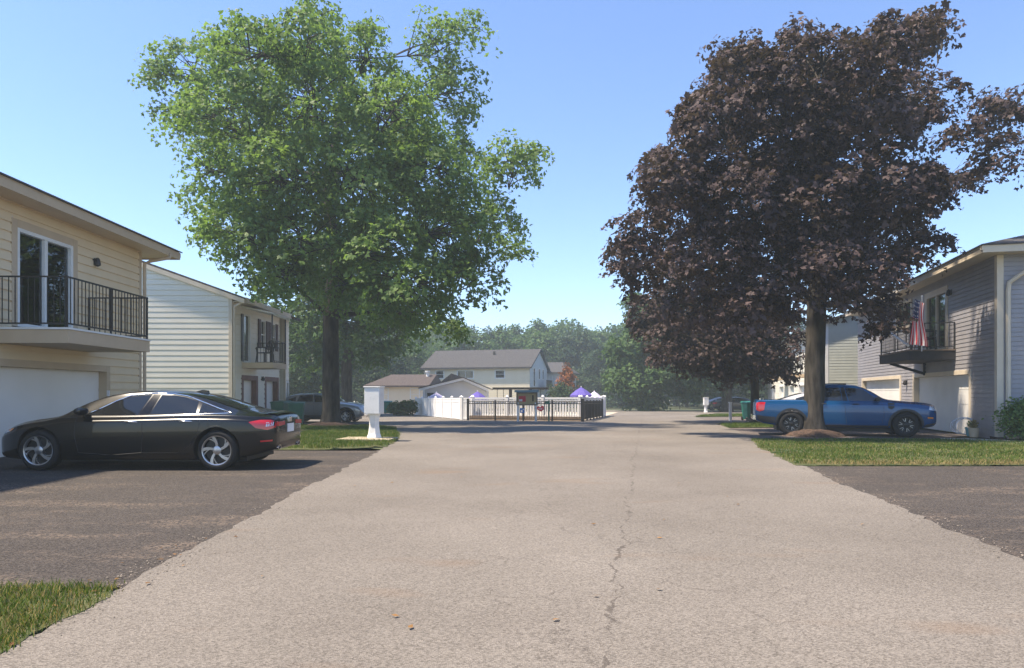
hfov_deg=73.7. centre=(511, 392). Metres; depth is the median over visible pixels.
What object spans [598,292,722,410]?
street tree
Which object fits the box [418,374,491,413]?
pool house
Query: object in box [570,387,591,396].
parasol
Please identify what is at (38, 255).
sliding door
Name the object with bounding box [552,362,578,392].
dying tree
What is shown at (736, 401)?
parked car
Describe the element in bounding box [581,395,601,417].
vinyl fence
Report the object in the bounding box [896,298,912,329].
window
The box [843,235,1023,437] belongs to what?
townhouse
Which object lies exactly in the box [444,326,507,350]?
woodland tree
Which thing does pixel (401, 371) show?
woodland tree
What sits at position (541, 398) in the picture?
vinyl fence
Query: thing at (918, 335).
flag
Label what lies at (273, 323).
window
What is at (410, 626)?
fallen leaves
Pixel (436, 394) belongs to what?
parasol
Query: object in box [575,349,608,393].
woodland tree
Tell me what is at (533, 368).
window
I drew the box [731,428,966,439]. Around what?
driveway
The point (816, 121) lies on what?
street tree
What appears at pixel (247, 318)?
balcony door
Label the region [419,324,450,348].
woodland tree
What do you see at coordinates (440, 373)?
window
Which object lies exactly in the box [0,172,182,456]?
townhouse
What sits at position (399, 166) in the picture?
street tree
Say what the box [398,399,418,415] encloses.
shrub
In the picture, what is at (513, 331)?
woodland tree
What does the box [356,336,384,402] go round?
woodland tree
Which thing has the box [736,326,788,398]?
woodland tree
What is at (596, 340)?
woodland tree
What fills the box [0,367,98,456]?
garage door
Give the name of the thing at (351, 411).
parked car
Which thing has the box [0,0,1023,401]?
sky
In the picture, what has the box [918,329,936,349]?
balcony chair
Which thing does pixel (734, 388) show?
woodland tree
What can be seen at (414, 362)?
woodland tree
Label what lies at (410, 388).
window
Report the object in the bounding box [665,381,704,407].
woodland tree
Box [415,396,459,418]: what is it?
vinyl fence
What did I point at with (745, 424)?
grass
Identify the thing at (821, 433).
mulch ring
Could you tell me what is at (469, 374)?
window
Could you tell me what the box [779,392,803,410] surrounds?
parked car
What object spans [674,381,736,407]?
woodland tree
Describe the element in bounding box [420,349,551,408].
townhouse
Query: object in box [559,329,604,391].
woodland tree
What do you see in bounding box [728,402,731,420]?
marker post
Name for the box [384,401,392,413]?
wheelie bin
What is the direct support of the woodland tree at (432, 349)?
on the ground at (673, 407)
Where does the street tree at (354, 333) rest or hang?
on the ground at (673, 407)
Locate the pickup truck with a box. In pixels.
[746,383,936,437]
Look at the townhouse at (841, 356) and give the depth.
36.05 m
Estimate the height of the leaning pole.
0.886 m
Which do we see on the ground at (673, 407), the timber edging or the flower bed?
the flower bed
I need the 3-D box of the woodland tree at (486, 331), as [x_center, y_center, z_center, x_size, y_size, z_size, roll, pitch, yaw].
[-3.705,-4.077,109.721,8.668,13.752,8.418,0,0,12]
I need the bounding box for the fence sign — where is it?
[537,406,543,410]
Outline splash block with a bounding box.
[1005,435,1021,438]
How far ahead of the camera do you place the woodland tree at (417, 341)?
104.92 m
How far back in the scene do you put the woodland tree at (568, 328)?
127.05 m
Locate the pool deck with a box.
[423,411,616,420]
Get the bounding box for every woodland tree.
[289,324,358,396]
[289,325,321,395]
[340,348,370,402]
[352,340,401,403]
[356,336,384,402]
[383,332,443,373]
[387,348,412,375]
[400,344,429,374]
[402,332,447,347]
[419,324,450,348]
[422,342,449,358]
[430,317,469,350]
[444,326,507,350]
[450,342,459,350]
[480,325,493,349]
[486,324,519,349]
[504,323,524,346]
[506,327,571,366]
[521,318,556,351]
[541,334,595,388]
[547,317,583,349]
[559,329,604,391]
[574,326,599,339]
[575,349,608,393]
[579,338,607,392]
[588,323,622,344]
[597,380,629,407]
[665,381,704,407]
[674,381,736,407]
[680,390,735,406]
[718,380,763,399]
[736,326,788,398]
[788,322,805,333]
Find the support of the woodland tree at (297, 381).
on the ground at (673, 407)
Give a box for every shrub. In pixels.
[386,400,405,415]
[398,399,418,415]
[540,382,576,411]
[981,395,1023,439]
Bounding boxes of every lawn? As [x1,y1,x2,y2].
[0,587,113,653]
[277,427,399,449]
[696,415,741,416]
[752,438,1023,465]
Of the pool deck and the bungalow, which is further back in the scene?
the bungalow
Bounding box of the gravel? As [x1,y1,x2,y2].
[20,453,1022,638]
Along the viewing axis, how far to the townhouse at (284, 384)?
32.29 m
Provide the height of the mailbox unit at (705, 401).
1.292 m
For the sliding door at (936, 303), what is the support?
in the townhouse at (971, 366)
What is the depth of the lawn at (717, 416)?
43.19 m
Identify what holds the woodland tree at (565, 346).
on the ground at (673, 407)
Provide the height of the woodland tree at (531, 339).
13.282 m
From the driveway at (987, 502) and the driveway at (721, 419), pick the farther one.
the driveway at (721, 419)
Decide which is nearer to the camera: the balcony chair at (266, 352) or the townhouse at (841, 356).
the balcony chair at (266, 352)
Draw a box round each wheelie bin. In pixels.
[270,400,291,410]
[288,402,304,424]
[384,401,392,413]
[740,401,749,419]
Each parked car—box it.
[1,390,301,469]
[286,393,367,421]
[702,397,721,409]
[710,397,749,410]
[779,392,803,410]
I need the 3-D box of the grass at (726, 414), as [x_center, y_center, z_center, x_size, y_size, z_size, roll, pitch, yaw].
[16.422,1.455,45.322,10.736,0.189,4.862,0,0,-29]
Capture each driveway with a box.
[0,448,380,586]
[697,417,748,422]
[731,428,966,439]
[808,466,1023,559]
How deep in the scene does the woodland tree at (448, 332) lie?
136.64 m
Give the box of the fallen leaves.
[9,424,863,645]
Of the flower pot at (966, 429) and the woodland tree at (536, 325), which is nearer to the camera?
the flower pot at (966, 429)
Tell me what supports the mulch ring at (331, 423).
on the lawn at (344, 447)
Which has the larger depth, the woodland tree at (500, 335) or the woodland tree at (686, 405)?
the woodland tree at (500, 335)
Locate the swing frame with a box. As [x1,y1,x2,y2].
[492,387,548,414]
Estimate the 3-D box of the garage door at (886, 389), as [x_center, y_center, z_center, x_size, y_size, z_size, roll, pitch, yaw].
[16.236,0.360,29.794,0.050,1.840,5.750,0,0,14]
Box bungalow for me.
[363,371,440,402]
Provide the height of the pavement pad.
0.050 m
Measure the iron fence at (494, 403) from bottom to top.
1.161 m
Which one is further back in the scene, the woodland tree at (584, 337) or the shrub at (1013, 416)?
the woodland tree at (584, 337)
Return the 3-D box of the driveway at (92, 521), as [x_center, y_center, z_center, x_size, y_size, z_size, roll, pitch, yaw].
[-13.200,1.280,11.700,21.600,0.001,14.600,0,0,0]
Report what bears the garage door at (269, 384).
in the townhouse at (205, 336)
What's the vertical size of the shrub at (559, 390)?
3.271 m
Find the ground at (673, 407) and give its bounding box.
[22,402,986,633]
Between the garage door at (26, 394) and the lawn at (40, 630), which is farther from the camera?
the garage door at (26, 394)
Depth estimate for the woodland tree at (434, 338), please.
115.90 m
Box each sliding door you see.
[12,227,72,327]
[926,290,945,348]
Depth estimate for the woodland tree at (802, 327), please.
99.15 m
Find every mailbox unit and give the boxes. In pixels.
[363,386,384,437]
[703,397,708,411]
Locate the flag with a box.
[910,295,926,350]
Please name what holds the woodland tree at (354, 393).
on the ground at (673, 407)
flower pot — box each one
[964,420,972,435]
[968,419,979,436]
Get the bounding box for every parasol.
[429,391,441,397]
[469,390,485,399]
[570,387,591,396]
[589,390,599,397]
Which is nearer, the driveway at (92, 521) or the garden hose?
the driveway at (92, 521)
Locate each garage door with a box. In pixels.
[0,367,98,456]
[244,380,250,403]
[267,381,272,408]
[866,379,898,400]
[919,375,968,432]
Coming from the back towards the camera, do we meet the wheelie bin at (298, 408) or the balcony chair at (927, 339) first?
the wheelie bin at (298, 408)
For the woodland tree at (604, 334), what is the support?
on the ground at (673, 407)
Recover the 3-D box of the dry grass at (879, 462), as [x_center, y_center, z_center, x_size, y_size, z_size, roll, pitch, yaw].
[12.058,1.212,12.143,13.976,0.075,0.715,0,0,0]
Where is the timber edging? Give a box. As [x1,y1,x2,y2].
[469,415,580,420]
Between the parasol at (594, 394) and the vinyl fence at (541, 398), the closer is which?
the vinyl fence at (541, 398)
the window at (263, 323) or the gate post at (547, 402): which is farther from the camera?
the gate post at (547, 402)
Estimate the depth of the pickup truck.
19.98 m
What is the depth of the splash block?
18.02 m
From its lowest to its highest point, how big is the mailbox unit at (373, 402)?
1.360 m
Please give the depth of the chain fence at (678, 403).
75.46 m
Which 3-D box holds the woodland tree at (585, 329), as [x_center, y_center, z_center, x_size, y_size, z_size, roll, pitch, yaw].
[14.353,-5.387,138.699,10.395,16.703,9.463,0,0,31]
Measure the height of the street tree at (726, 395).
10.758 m
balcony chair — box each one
[255,340,275,362]
[911,324,936,349]
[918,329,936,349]
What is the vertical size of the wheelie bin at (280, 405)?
0.999 m
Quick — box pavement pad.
[336,437,398,440]
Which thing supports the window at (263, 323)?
in the townhouse at (205, 336)
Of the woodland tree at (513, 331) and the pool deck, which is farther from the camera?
the woodland tree at (513, 331)
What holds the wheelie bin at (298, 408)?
on the driveway
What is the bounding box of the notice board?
[514,390,538,421]
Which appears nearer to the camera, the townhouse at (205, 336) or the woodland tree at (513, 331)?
the townhouse at (205, 336)
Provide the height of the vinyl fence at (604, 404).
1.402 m
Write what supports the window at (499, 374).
in the townhouse at (511, 368)
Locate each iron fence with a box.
[467,398,582,421]
[583,398,602,420]
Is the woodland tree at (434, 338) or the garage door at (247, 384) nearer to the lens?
the garage door at (247, 384)
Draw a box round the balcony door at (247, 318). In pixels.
[243,313,250,361]
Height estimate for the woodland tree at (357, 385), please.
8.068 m
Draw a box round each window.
[261,320,265,348]
[273,323,274,350]
[410,388,419,400]
[435,370,443,378]
[457,370,473,378]
[495,369,504,378]
[533,368,534,386]
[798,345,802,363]
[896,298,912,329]
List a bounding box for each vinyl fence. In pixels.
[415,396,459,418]
[460,396,472,419]
[472,395,580,416]
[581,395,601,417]
[602,395,605,416]
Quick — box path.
[942,438,1019,442]
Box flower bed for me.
[982,436,1023,440]
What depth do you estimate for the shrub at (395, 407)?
45.80 m
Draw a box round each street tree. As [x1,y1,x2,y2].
[127,0,554,421]
[250,250,444,401]
[598,0,1023,429]
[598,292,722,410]
[622,260,806,422]
[664,336,767,411]
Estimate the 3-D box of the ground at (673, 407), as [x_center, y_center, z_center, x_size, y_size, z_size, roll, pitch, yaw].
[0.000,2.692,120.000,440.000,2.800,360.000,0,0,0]
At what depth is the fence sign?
33.87 m
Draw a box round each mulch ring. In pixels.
[307,422,358,425]
[781,429,845,437]
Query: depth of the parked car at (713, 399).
68.62 m
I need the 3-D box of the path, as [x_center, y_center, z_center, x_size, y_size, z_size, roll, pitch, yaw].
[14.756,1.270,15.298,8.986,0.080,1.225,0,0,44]
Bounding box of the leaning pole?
[891,332,908,345]
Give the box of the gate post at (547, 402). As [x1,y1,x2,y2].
[545,400,549,420]
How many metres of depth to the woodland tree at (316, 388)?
69.41 m
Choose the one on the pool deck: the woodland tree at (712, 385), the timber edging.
the timber edging
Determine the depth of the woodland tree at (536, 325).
127.31 m
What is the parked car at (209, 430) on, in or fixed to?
on the driveway at (92, 521)
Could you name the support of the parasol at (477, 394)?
on the pool deck
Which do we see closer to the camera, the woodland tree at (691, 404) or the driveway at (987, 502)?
the driveway at (987, 502)
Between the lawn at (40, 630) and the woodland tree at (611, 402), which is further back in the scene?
the woodland tree at (611, 402)
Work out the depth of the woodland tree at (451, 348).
105.20 m
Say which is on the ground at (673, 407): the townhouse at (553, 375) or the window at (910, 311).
the townhouse at (553, 375)
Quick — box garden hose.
[950,417,971,434]
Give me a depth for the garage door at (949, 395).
22.61 m
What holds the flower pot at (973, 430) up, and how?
on the ground at (673, 407)
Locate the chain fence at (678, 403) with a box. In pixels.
[607,393,750,409]
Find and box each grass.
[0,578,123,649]
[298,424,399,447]
[698,413,741,415]
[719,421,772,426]
[798,458,1023,464]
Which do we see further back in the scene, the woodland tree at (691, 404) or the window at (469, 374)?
the woodland tree at (691, 404)
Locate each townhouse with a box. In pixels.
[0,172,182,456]
[142,260,291,408]
[279,316,299,399]
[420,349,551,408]
[547,362,579,406]
[768,314,857,398]
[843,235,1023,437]
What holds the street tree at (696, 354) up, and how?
on the ground at (673, 407)
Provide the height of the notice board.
1.560 m
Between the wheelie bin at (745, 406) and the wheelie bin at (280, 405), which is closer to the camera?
the wheelie bin at (280, 405)
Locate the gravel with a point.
(377, 453)

